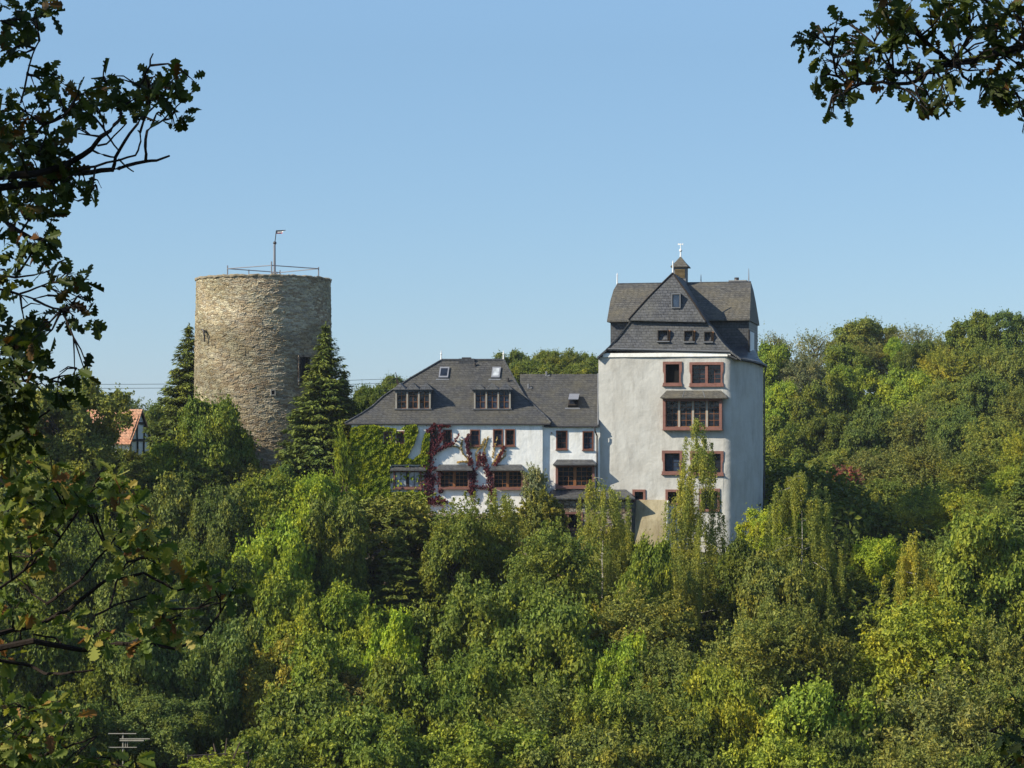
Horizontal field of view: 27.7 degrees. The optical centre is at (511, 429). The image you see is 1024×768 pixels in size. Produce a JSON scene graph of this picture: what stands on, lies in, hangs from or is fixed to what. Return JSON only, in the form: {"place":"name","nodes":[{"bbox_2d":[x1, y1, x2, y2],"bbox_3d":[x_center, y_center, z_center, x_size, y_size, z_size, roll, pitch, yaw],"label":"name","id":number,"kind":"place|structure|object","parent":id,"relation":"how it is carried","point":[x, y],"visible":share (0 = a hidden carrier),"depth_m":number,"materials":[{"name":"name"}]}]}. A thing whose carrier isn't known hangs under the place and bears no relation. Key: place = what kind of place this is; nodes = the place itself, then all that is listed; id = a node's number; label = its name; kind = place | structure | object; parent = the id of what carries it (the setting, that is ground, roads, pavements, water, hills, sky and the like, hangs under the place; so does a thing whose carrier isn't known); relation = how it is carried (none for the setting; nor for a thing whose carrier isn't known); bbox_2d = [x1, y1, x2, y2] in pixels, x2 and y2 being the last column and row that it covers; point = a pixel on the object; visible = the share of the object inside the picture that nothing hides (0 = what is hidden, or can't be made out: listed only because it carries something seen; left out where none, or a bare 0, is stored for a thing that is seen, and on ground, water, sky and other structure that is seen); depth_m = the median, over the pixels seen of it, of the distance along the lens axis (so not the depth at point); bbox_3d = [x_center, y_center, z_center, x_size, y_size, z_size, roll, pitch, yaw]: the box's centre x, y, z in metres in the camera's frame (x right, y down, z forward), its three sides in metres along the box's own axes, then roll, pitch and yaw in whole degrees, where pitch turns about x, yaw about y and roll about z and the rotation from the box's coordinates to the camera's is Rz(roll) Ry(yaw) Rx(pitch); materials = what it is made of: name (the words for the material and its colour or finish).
{"place":"outdoors","nodes":[
{"label":"outdoors","id":0,"kind":"place"},
{"bbox_2d":[0,421,1023,767],"bbox_3d":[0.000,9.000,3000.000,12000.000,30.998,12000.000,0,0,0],"label":"ground","id":1,"kind":"structure","parent":0,"point":[838,539],"depth_m":124.13,"materials":[{"name":"green plant"}]},
{"bbox_2d":[0,606,45,704],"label":"broadleaf tree","id":2,"kind":"object","parent":1,"relation":"on","point":[24,686],"visible":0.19,"depth_m":99.71,"materials":[{"name":"green plant"}]},
{"bbox_2d":[18,605,121,746],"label":"broadleaf tree","id":3,"kind":"object","parent":1,"relation":"on","point":[82,686],"visible":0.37,"depth_m":99.73,"materials":[{"name":"green plant"}]},
{"bbox_2d":[10,514,136,656],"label":"broadleaf tree","id":4,"kind":"object","parent":1,"relation":"on","point":[77,552],"visible":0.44,"depth_m":110.81,"materials":[{"name":"green plant"}]},
{"bbox_2d":[12,372,138,534],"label":"broadleaf tree","id":5,"kind":"object","parent":1,"relation":"on","point":[76,432],"visible":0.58,"depth_m":126.91,"materials":[{"name":"green plant"}]},
{"bbox_2d":[0,677,156,767],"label":"oak sapling","id":6,"kind":"object","parent":1,"relation":"on","point":[19,748],"visible":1,"depth_m":9.84,"materials":[{"name":"green plant"}]},
{"bbox_2d":[30,695,132,767],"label":"broadleaf tree","id":7,"kind":"object","parent":1,"relation":"on","point":[101,724],"visible":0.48,"depth_m":94.48,"materials":[{"name":"green plant"}]},
{"bbox_2d":[0,0,204,477],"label":"oak tree","id":8,"kind":"object","parent":1,"relation":"on","point":[51,171],"visible":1,"depth_m":8.92,"materials":[{"name":"green plant"}]},
{"bbox_2d":[0,435,255,679],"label":"young oak","id":9,"kind":"object","parent":1,"relation":"on","point":[34,512],"visible":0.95,"depth_m":9.78,"materials":[{"name":"green plant"}]},
{"bbox_2d":[87,538,201,644],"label":"broadleaf tree","id":10,"kind":"object","parent":1,"relation":"on","point":[119,618],"visible":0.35,"depth_m":109.10,"materials":[{"name":"green plant"}]},
{"bbox_2d":[97,616,216,767],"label":"broadleaf tree","id":11,"kind":"object","parent":1,"relation":"on","point":[162,668],"visible":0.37,"depth_m":98.88,"materials":[{"name":"green plant"}]},
{"bbox_2d":[112,468,202,557],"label":"broadleaf tree","id":12,"kind":"object","parent":1,"relation":"on","point":[172,508],"visible":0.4,"depth_m":119.44,"materials":[{"name":"green plant"}]},
{"bbox_2d":[139,323,194,461],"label":"spruce tree","id":13,"kind":"object","parent":1,"relation":"on","point":[182,380],"visible":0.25,"depth_m":146.12,"materials":[{"name":"green plant"}]},
{"bbox_2d":[111,687,230,767],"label":"broadleaf tree","id":14,"kind":"object","parent":1,"relation":"on","point":[173,728],"visible":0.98,"depth_m":96.00,"materials":[{"name":"green plant"}]},
{"bbox_2d":[160,531,263,650],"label":"broadleaf tree","id":15,"kind":"object","parent":1,"relation":"on","point":[191,599],"visible":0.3,"depth_m":109.63,"materials":[{"name":"green plant"}]},
{"bbox_2d":[169,387,262,499],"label":"broadleaf tree","id":16,"kind":"object","parent":1,"relation":"on","point":[216,435],"visible":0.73,"depth_m":131.27,"materials":[{"name":"green plant"}]},
{"bbox_2d":[166,603,271,767],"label":"broadleaf tree","id":17,"kind":"object","parent":1,"relation":"on","point":[230,651],"visible":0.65,"depth_m":100.01,"materials":[{"name":"green plant"}]},
{"bbox_2d":[178,476,263,564],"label":"broadleaf tree","id":18,"kind":"object","parent":1,"relation":"on","point":[212,523],"visible":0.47,"depth_m":118.36,"materials":[{"name":"green plant"}]},
{"bbox_2d":[194,273,331,503],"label":"round tower","id":19,"kind":"structure","parent":1,"relation":"on","point":[256,338],"depth_m":135.83,"materials":[{"name":"stone"}]},
{"bbox_2d":[229,462,297,545],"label":"broadleaf tree","id":20,"kind":"object","parent":1,"relation":"on","point":[272,492],"visible":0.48,"depth_m":120.29,"materials":[{"name":"green plant"}]},
{"bbox_2d":[233,632,304,730],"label":"broadleaf tree","id":21,"kind":"object","parent":1,"relation":"on","point":[257,678],"visible":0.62,"depth_m":100.62,"materials":[{"name":"green plant"}]},
{"bbox_2d":[220,722,319,767],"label":"broadleaf tree","id":22,"kind":"object","parent":1,"relation":"on","point":[251,743],"visible":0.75,"depth_m":88.38,"materials":[{"name":"green plant"}]},
{"bbox_2d":[224,498,322,640],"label":"broadleaf tree","id":23,"kind":"object","parent":1,"relation":"on","point":[283,546],"visible":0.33,"depth_m":113.80,"materials":[{"name":"green plant"}]},
{"bbox_2d":[251,563,341,655],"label":"broadleaf tree","id":24,"kind":"object","parent":1,"relation":"on","point":[303,606],"visible":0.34,"depth_m":107.26,"materials":[{"name":"green plant"}]},
{"bbox_2d":[235,662,368,764],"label":"broadleaf tree","id":25,"kind":"object","parent":1,"relation":"on","point":[281,713],"visible":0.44,"depth_m":93.43,"materials":[{"name":"green plant"}]},
{"bbox_2d":[271,322,360,491],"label":"spruce tree","id":26,"kind":"object","parent":1,"relation":"on","point":[319,413],"visible":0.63,"depth_m":130.50,"materials":[{"name":"green plant"}]},
{"bbox_2d":[269,622,372,710],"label":"broadleaf tree","id":27,"kind":"object","parent":1,"relation":"on","point":[316,651],"visible":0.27,"depth_m":100.05,"materials":[{"name":"green plant"}]},
{"bbox_2d":[285,463,360,531],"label":"broadleaf tree","id":28,"kind":"object","parent":1,"relation":"on","point":[303,489],"visible":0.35,"depth_m":120.46,"materials":[{"name":"green plant"}]},
{"bbox_2d":[293,490,371,610],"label":"broadleaf tree","id":29,"kind":"object","parent":1,"relation":"on","point":[341,549],"visible":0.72,"depth_m":115.57,"materials":[{"name":"green plant"}]},
{"bbox_2d":[320,574,396,666],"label":"broadleaf tree","id":30,"kind":"object","parent":1,"relation":"on","point":[359,622],"visible":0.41,"depth_m":106.31,"materials":[{"name":"green plant"}]},
{"bbox_2d":[288,696,456,767],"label":"broadleaf tree","id":31,"kind":"object","parent":1,"relation":"on","point":[364,740],"visible":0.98,"depth_m":89.36,"materials":[{"name":"green plant"}]},
{"bbox_2d":[346,491,442,584],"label":"broadleaf tree","id":32,"kind":"object","parent":1,"relation":"on","point":[391,519],"visible":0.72,"depth_m":119.96,"materials":[{"name":"green plant"}]},
{"bbox_2d":[362,604,426,676],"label":"bush","id":33,"kind":"object","parent":1,"relation":"on","point":[397,637],"visible":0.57,"depth_m":104.56,"materials":[{"name":"green plant"}]},
{"bbox_2d":[359,645,435,740],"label":"broadleaf tree","id":34,"kind":"object","parent":1,"relation":"on","point":[384,681],"visible":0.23,"depth_m":96.33,"materials":[{"name":"green plant"}]},
{"bbox_2d":[369,532,440,639],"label":"spruce tree","id":35,"kind":"object","parent":1,"relation":"on","point":[398,589],"visible":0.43,"depth_m":116.48,"materials":[{"name":"green plant"}]},
{"bbox_2d":[344,350,551,513],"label":"castle house","id":36,"kind":"structure","parent":1,"relation":"on","point":[480,400],"depth_m":128.14,"materials":[{"name":"white paint"}]},
{"bbox_2d":[348,424,429,513],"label":"green creeper","id":37,"kind":"object","parent":36,"relation":"attached to","point":[373,454],"visible":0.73,"depth_m":127.74,"materials":[{"name":"green plant"}]},
{"bbox_2d":[415,512,488,605],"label":"bush","id":38,"kind":"object","parent":1,"relation":"on","point":[462,551],"visible":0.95,"depth_m":116.07,"materials":[{"name":"green plant"}]},
{"bbox_2d":[395,636,526,751],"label":"broadleaf tree","id":39,"kind":"object","parent":1,"relation":"on","point":[474,679],"visible":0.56,"depth_m":95.66,"materials":[{"name":"green plant"}]},
{"bbox_2d":[408,567,532,684],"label":"broadleaf tree","id":40,"kind":"object","parent":1,"relation":"on","point":[467,609],"visible":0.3,"depth_m":104.90,"materials":[{"name":"green plant"}]},
{"bbox_2d":[424,491,521,595],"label":"broadleaf tree","id":41,"kind":"object","parent":1,"relation":"on","point":[495,571],"visible":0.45,"depth_m":118.14,"materials":[{"name":"green plant"}]},
{"bbox_2d":[420,713,555,767],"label":"broadleaf tree","id":42,"kind":"object","parent":1,"relation":"on","point":[478,746],"visible":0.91,"depth_m":88.62,"materials":[{"name":"green plant"}]},
{"bbox_2d":[471,488,531,598],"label":"broadleaf tree","id":43,"kind":"object","parent":1,"relation":"on","point":[508,515],"visible":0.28,"depth_m":119.20,"materials":[{"name":"green plant"}]},
{"bbox_2d":[438,665,595,749],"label":"broadleaf tree","id":44,"kind":"object","parent":1,"relation":"on","point":[535,711],"visible":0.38,"depth_m":93.91,"materials":[{"name":"green plant"}]},
{"bbox_2d":[13,393,1023,767],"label":"undergrowth","id":45,"kind":"object","parent":1,"relation":"on","point":[843,491],"visible":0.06,"depth_m":130.62,"materials":[{"name":"green plant"}]},
{"bbox_2d":[454,573,610,724],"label":"broadleaf tree","id":46,"kind":"object","parent":1,"relation":"on","point":[547,635],"visible":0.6,"depth_m":101.77,"materials":[{"name":"green plant"}]},
{"bbox_2d":[512,485,571,552],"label":"bush","id":47,"kind":"object","parent":1,"relation":"on","point":[538,512],"visible":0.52,"depth_m":124.91,"materials":[{"name":"green plant"}]},
{"bbox_2d":[498,516,610,634],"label":"broadleaf tree","id":48,"kind":"object","parent":1,"relation":"on","point":[568,570],"visible":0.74,"depth_m":113.62,"materials":[{"name":"green plant"}]},
{"bbox_2d":[520,371,599,492],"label":"side wing","id":49,"kind":"structure","parent":1,"relation":"on","point":[566,405],"depth_m":128.34,"materials":[{"name":"white paint"}]},
{"bbox_2d":[542,490,634,550],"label":"terrace wall","id":50,"kind":"structure","parent":1,"relation":"on","point":[568,499],"depth_m":127.00,"materials":[{"name":"grey stone"}]},
{"bbox_2d":[514,714,663,767],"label":"broadleaf tree","id":51,"kind":"object","parent":1,"relation":"on","point":[590,748],"visible":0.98,"depth_m":87.67,"materials":[{"name":"green plant"}]},
{"bbox_2d":[551,684,630,739],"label":"broadleaf tree","id":52,"kind":"object","parent":1,"relation":"on","point":[610,703],"visible":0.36,"depth_m":93.48,"materials":[{"name":"green plant"}]},
{"bbox_2d":[573,475,634,619],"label":"weeping birch","id":53,"kind":"object","parent":1,"relation":"on","point":[609,570],"visible":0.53,"depth_m":118.24,"materials":[{"name":"green plant"}]},
{"bbox_2d":[570,625,651,716],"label":"broadleaf tree","id":54,"kind":"object","parent":1,"relation":"on","point":[630,645],"visible":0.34,"depth_m":100.29,"materials":[{"name":"green plant"}]},
{"bbox_2d":[610,525,676,639],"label":"broadleaf tree","id":55,"kind":"object","parent":1,"relation":"on","point":[650,566],"visible":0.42,"depth_m":111.76,"materials":[{"name":"green plant"}]},
{"bbox_2d":[586,581,703,668],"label":"broadleaf tree","id":56,"kind":"object","parent":1,"relation":"on","point":[614,621],"visible":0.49,"depth_m":106.39,"materials":[{"name":"green plant"}]},
{"bbox_2d":[604,637,709,720],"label":"broadleaf tree","id":57,"kind":"object","parent":1,"relation":"on","point":[662,660],"visible":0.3,"depth_m":99.48,"materials":[{"name":"green plant"}]},
{"bbox_2d":[599,660,722,758],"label":"broadleaf tree","id":58,"kind":"object","parent":1,"relation":"on","point":[651,724],"visible":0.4,"depth_m":94.06,"materials":[{"name":"green plant"}]},
{"bbox_2d":[625,415,735,647],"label":"weeping birch","id":59,"kind":"object","parent":1,"relation":"on","point":[688,512],"visible":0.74,"depth_m":116.36,"materials":[{"name":"green plant"}]},
{"bbox_2d":[597,243,767,551],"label":"white keep","id":60,"kind":"structure","parent":1,"relation":"on","point":[678,354],"depth_m":127.95,"materials":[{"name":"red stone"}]},
{"bbox_2d":[663,398,722,429],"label":"window","id":61,"kind":"structure","parent":60,"relation":"in","point":[678,413],"depth_m":127.34,"materials":[{"name":"glass"}]},
{"bbox_2d":[633,716,733,767],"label":"broadleaf tree","id":62,"kind":"object","parent":1,"relation":"on","point":[678,745],"visible":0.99,"depth_m":88.23,"materials":[{"name":"green plant"}]},
{"bbox_2d":[654,651,772,764],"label":"broadleaf tree","id":63,"kind":"object","parent":1,"relation":"on","point":[728,694],"visible":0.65,"depth_m":94.92,"materials":[{"name":"green plant"}]},
{"bbox_2d":[711,533,777,617],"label":"bush","id":64,"kind":"object","parent":1,"relation":"on","point":[729,569],"visible":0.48,"depth_m":113.58,"materials":[{"name":"green plant"}]},
{"bbox_2d":[695,595,806,715],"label":"broadleaf tree","id":65,"kind":"object","parent":1,"relation":"on","point":[741,648],"visible":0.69,"depth_m":102.80,"materials":[{"name":"green plant"}]},
{"bbox_2d":[731,544,821,649],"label":"broadleaf tree","id":66,"kind":"object","parent":1,"relation":"on","point":[765,580],"visible":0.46,"depth_m":110.15,"materials":[{"name":"green plant"}]},
{"bbox_2d":[717,733,842,767],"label":"broadleaf tree","id":67,"kind":"object","parent":1,"relation":"on","point":[773,754],"visible":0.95,"depth_m":87.45,"materials":[{"name":"green plant"}]},
{"bbox_2d":[765,412,821,465],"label":"broadleaf tree","id":68,"kind":"object","parent":1,"relation":"on","point":[783,442],"visible":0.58,"depth_m":194.63,"materials":[{"name":"green plant"}]},
{"bbox_2d":[753,470,849,633],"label":"weeping birch","id":69,"kind":"object","parent":1,"relation":"on","point":[795,494],"visible":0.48,"depth_m":115.57,"materials":[{"name":"green plant"}]},
{"bbox_2d":[753,598,868,712],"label":"broadleaf tree","id":70,"kind":"object","parent":1,"relation":"on","point":[819,652],"visible":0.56,"depth_m":103.55,"materials":[{"name":"green plant"}]},
{"bbox_2d":[742,667,883,767],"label":"broadleaf tree","id":71,"kind":"object","parent":1,"relation":"on","point":[803,713],"visible":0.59,"depth_m":93.19,"materials":[{"name":"green plant"}]},
{"bbox_2d":[787,372,847,437],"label":"broadleaf tree","id":72,"kind":"object","parent":1,"relation":"on","point":[816,399],"visible":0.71,"depth_m":218.39,"materials":[{"name":"green plant"}]},
{"bbox_2d":[795,410,854,461],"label":"broadleaf tree","id":73,"kind":"object","parent":1,"relation":"on","point":[828,429],"visible":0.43,"depth_m":194.63,"materials":[{"name":"green plant"}]},
{"bbox_2d":[781,714,884,767],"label":"broadleaf tree","id":74,"kind":"object","parent":1,"relation":"on","point":[850,751],"visible":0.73,"depth_m":88.62,"materials":[{"name":"green plant"}]},
{"bbox_2d":[825,360,887,423],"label":"broadleaf tree","id":75,"kind":"object","parent":1,"relation":"on","point":[858,382],"visible":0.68,"depth_m":220.15,"materials":[{"name":"green plant"}]},
{"bbox_2d":[822,312,898,390],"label":"broadleaf tree","id":76,"kind":"object","parent":1,"relation":"on","point":[856,331],"visible":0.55,"depth_m":255.68,"materials":[{"name":"green plant"}]},
{"bbox_2d":[835,400,901,462],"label":"broadleaf tree","id":77,"kind":"object","parent":1,"relation":"on","point":[867,427],"visible":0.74,"depth_m":191.81,"materials":[{"name":"green plant"}]},
{"bbox_2d":[844,678,908,754],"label":"bush","id":78,"kind":"object","parent":1,"relation":"on","point":[886,720],"visible":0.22,"depth_m":94.54,"materials":[{"name":"green plant"}]},
{"bbox_2d":[845,534,907,593],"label":"broadleaf tree","id":79,"kind":"object","parent":1,"relation":"on","point":[876,557],"visible":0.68,"depth_m":120.49,"materials":[{"name":"green plant"}]},
{"bbox_2d":[876,362,934,418],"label":"broadleaf tree","id":80,"kind":"object","parent":1,"relation":"on","point":[898,388],"visible":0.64,"depth_m":212.89,"materials":[{"name":"green plant"}]},
{"bbox_2d":[790,0,1023,133],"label":"oak tree","id":81,"kind":"object","parent":1,"relation":"on","point":[899,26],"visible":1,"depth_m":8.89,"materials":[{"name":"green plant"}]},
{"bbox_2d":[877,529,940,652],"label":"weeping birch","id":82,"kind":"object","parent":1,"relation":"on","point":[912,561],"visible":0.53,"depth_m":111.90,"materials":[{"name":"green plant"}]},
{"bbox_2d":[886,398,941,461],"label":"broadleaf tree","id":83,"kind":"object","parent":1,"relation":"on","point":[908,427],"visible":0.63,"depth_m":190.82,"materials":[{"name":"green plant"}]},
{"bbox_2d":[871,436,959,495],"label":"broadleaf tree","id":84,"kind":"object","parent":1,"relation":"on","point":[912,471],"visible":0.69,"depth_m":164.53,"materials":[{"name":"green plant"}]},
{"bbox_2d":[863,730,974,767],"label":"broadleaf tree","id":85,"kind":"object","parent":1,"relation":"on","point":[921,756],"visible":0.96,"depth_m":87.93,"materials":[{"name":"green plant"}]},
{"bbox_2d":[843,587,1017,719],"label":"broadleaf tree","id":86,"kind":"object","parent":1,"relation":"on","point":[894,642],"visible":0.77,"depth_m":102.91,"materials":[{"name":"green plant"}]},
{"bbox_2d":[842,660,1019,761],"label":"broadleaf tree","id":87,"kind":"object","parent":1,"relation":"on","point":[955,726],"visible":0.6,"depth_m":93.67,"materials":[{"name":"green plant"}]},
{"bbox_2d":[915,342,979,390],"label":"broadleaf tree","id":88,"kind":"object","parent":1,"relation":"on","point":[942,366],"visible":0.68,"depth_m":230.79,"materials":[{"name":"green plant"}]},
{"bbox_2d":[923,404,983,460],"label":"broadleaf tree","id":89,"kind":"object","parent":1,"relation":"on","point":[951,422],"visible":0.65,"depth_m":185.03,"materials":[{"name":"green plant"}]},
{"bbox_2d":[919,484,990,539],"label":"broadleaf tree","id":90,"kind":"object","parent":1,"relation":"on","point":[942,510],"visible":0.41,"depth_m":134.25,"materials":[{"name":"green plant"}]},
{"bbox_2d":[942,308,992,358],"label":"broadleaf tree","id":91,"kind":"object","parent":1,"relation":"on","point":[974,328],"visible":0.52,"depth_m":242.00,"materials":[{"name":"green plant"}]},
{"bbox_2d":[926,447,1010,502],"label":"broadleaf tree","id":92,"kind":"object","parent":1,"relation":"on","point":[968,472],"visible":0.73,"depth_m":154.84,"materials":[{"name":"green plant"}]},
{"bbox_2d":[927,499,1023,647],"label":"broadleaf tree","id":93,"kind":"object","parent":1,"relation":"on","point":[981,563],"visible":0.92,"depth_m":109.99,"materials":[{"name":"green plant"}]},
{"bbox_2d":[955,369,1012,429],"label":"broadleaf tree","id":94,"kind":"object","parent":1,"relation":"on","point":[979,393],"visible":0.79,"depth_m":200.39,"materials":[{"name":"green plant"}]},
{"bbox_2d":[949,604,1023,732],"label":"broadleaf tree","id":95,"kind":"object","parent":1,"relation":"on","point":[1014,664],"visible":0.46,"depth_m":102.15,"materials":[{"name":"green plant"}]},
{"bbox_2d":[959,413,1023,461],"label":"broadleaf tree","id":96,"kind":"object","parent":1,"relation":"on","point":[991,434],"visible":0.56,"depth_m":174.94,"materials":[{"name":"green plant"}]},
{"bbox_2d":[963,667,1023,755],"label":"broadleaf tree","id":97,"kind":"object","parent":1,"relation":"on","point":[1000,709],"visible":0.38,"depth_m":94.10,"materials":[{"name":"green plant"}]},
{"bbox_2d":[976,343,1023,395],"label":"broadleaf tree","id":98,"kind":"object","parent":1,"relation":"on","point":[1009,366],"visible":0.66,"depth_m":220.48,"materials":[{"name":"green plant"}]},
{"bbox_2d":[985,306,1023,353],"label":"broadleaf tree","id":99,"kind":"object","parent":1,"relation":"on","point":[1012,334],"visible":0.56,"depth_m":238.32,"materials":[{"name":"green plant"}]},
{"bbox_2d":[0,0,1023,411],"label":"sky","id":100,"kind":"structure","parent":0,"point":[475,179],"materials":[{"name":"blue"}]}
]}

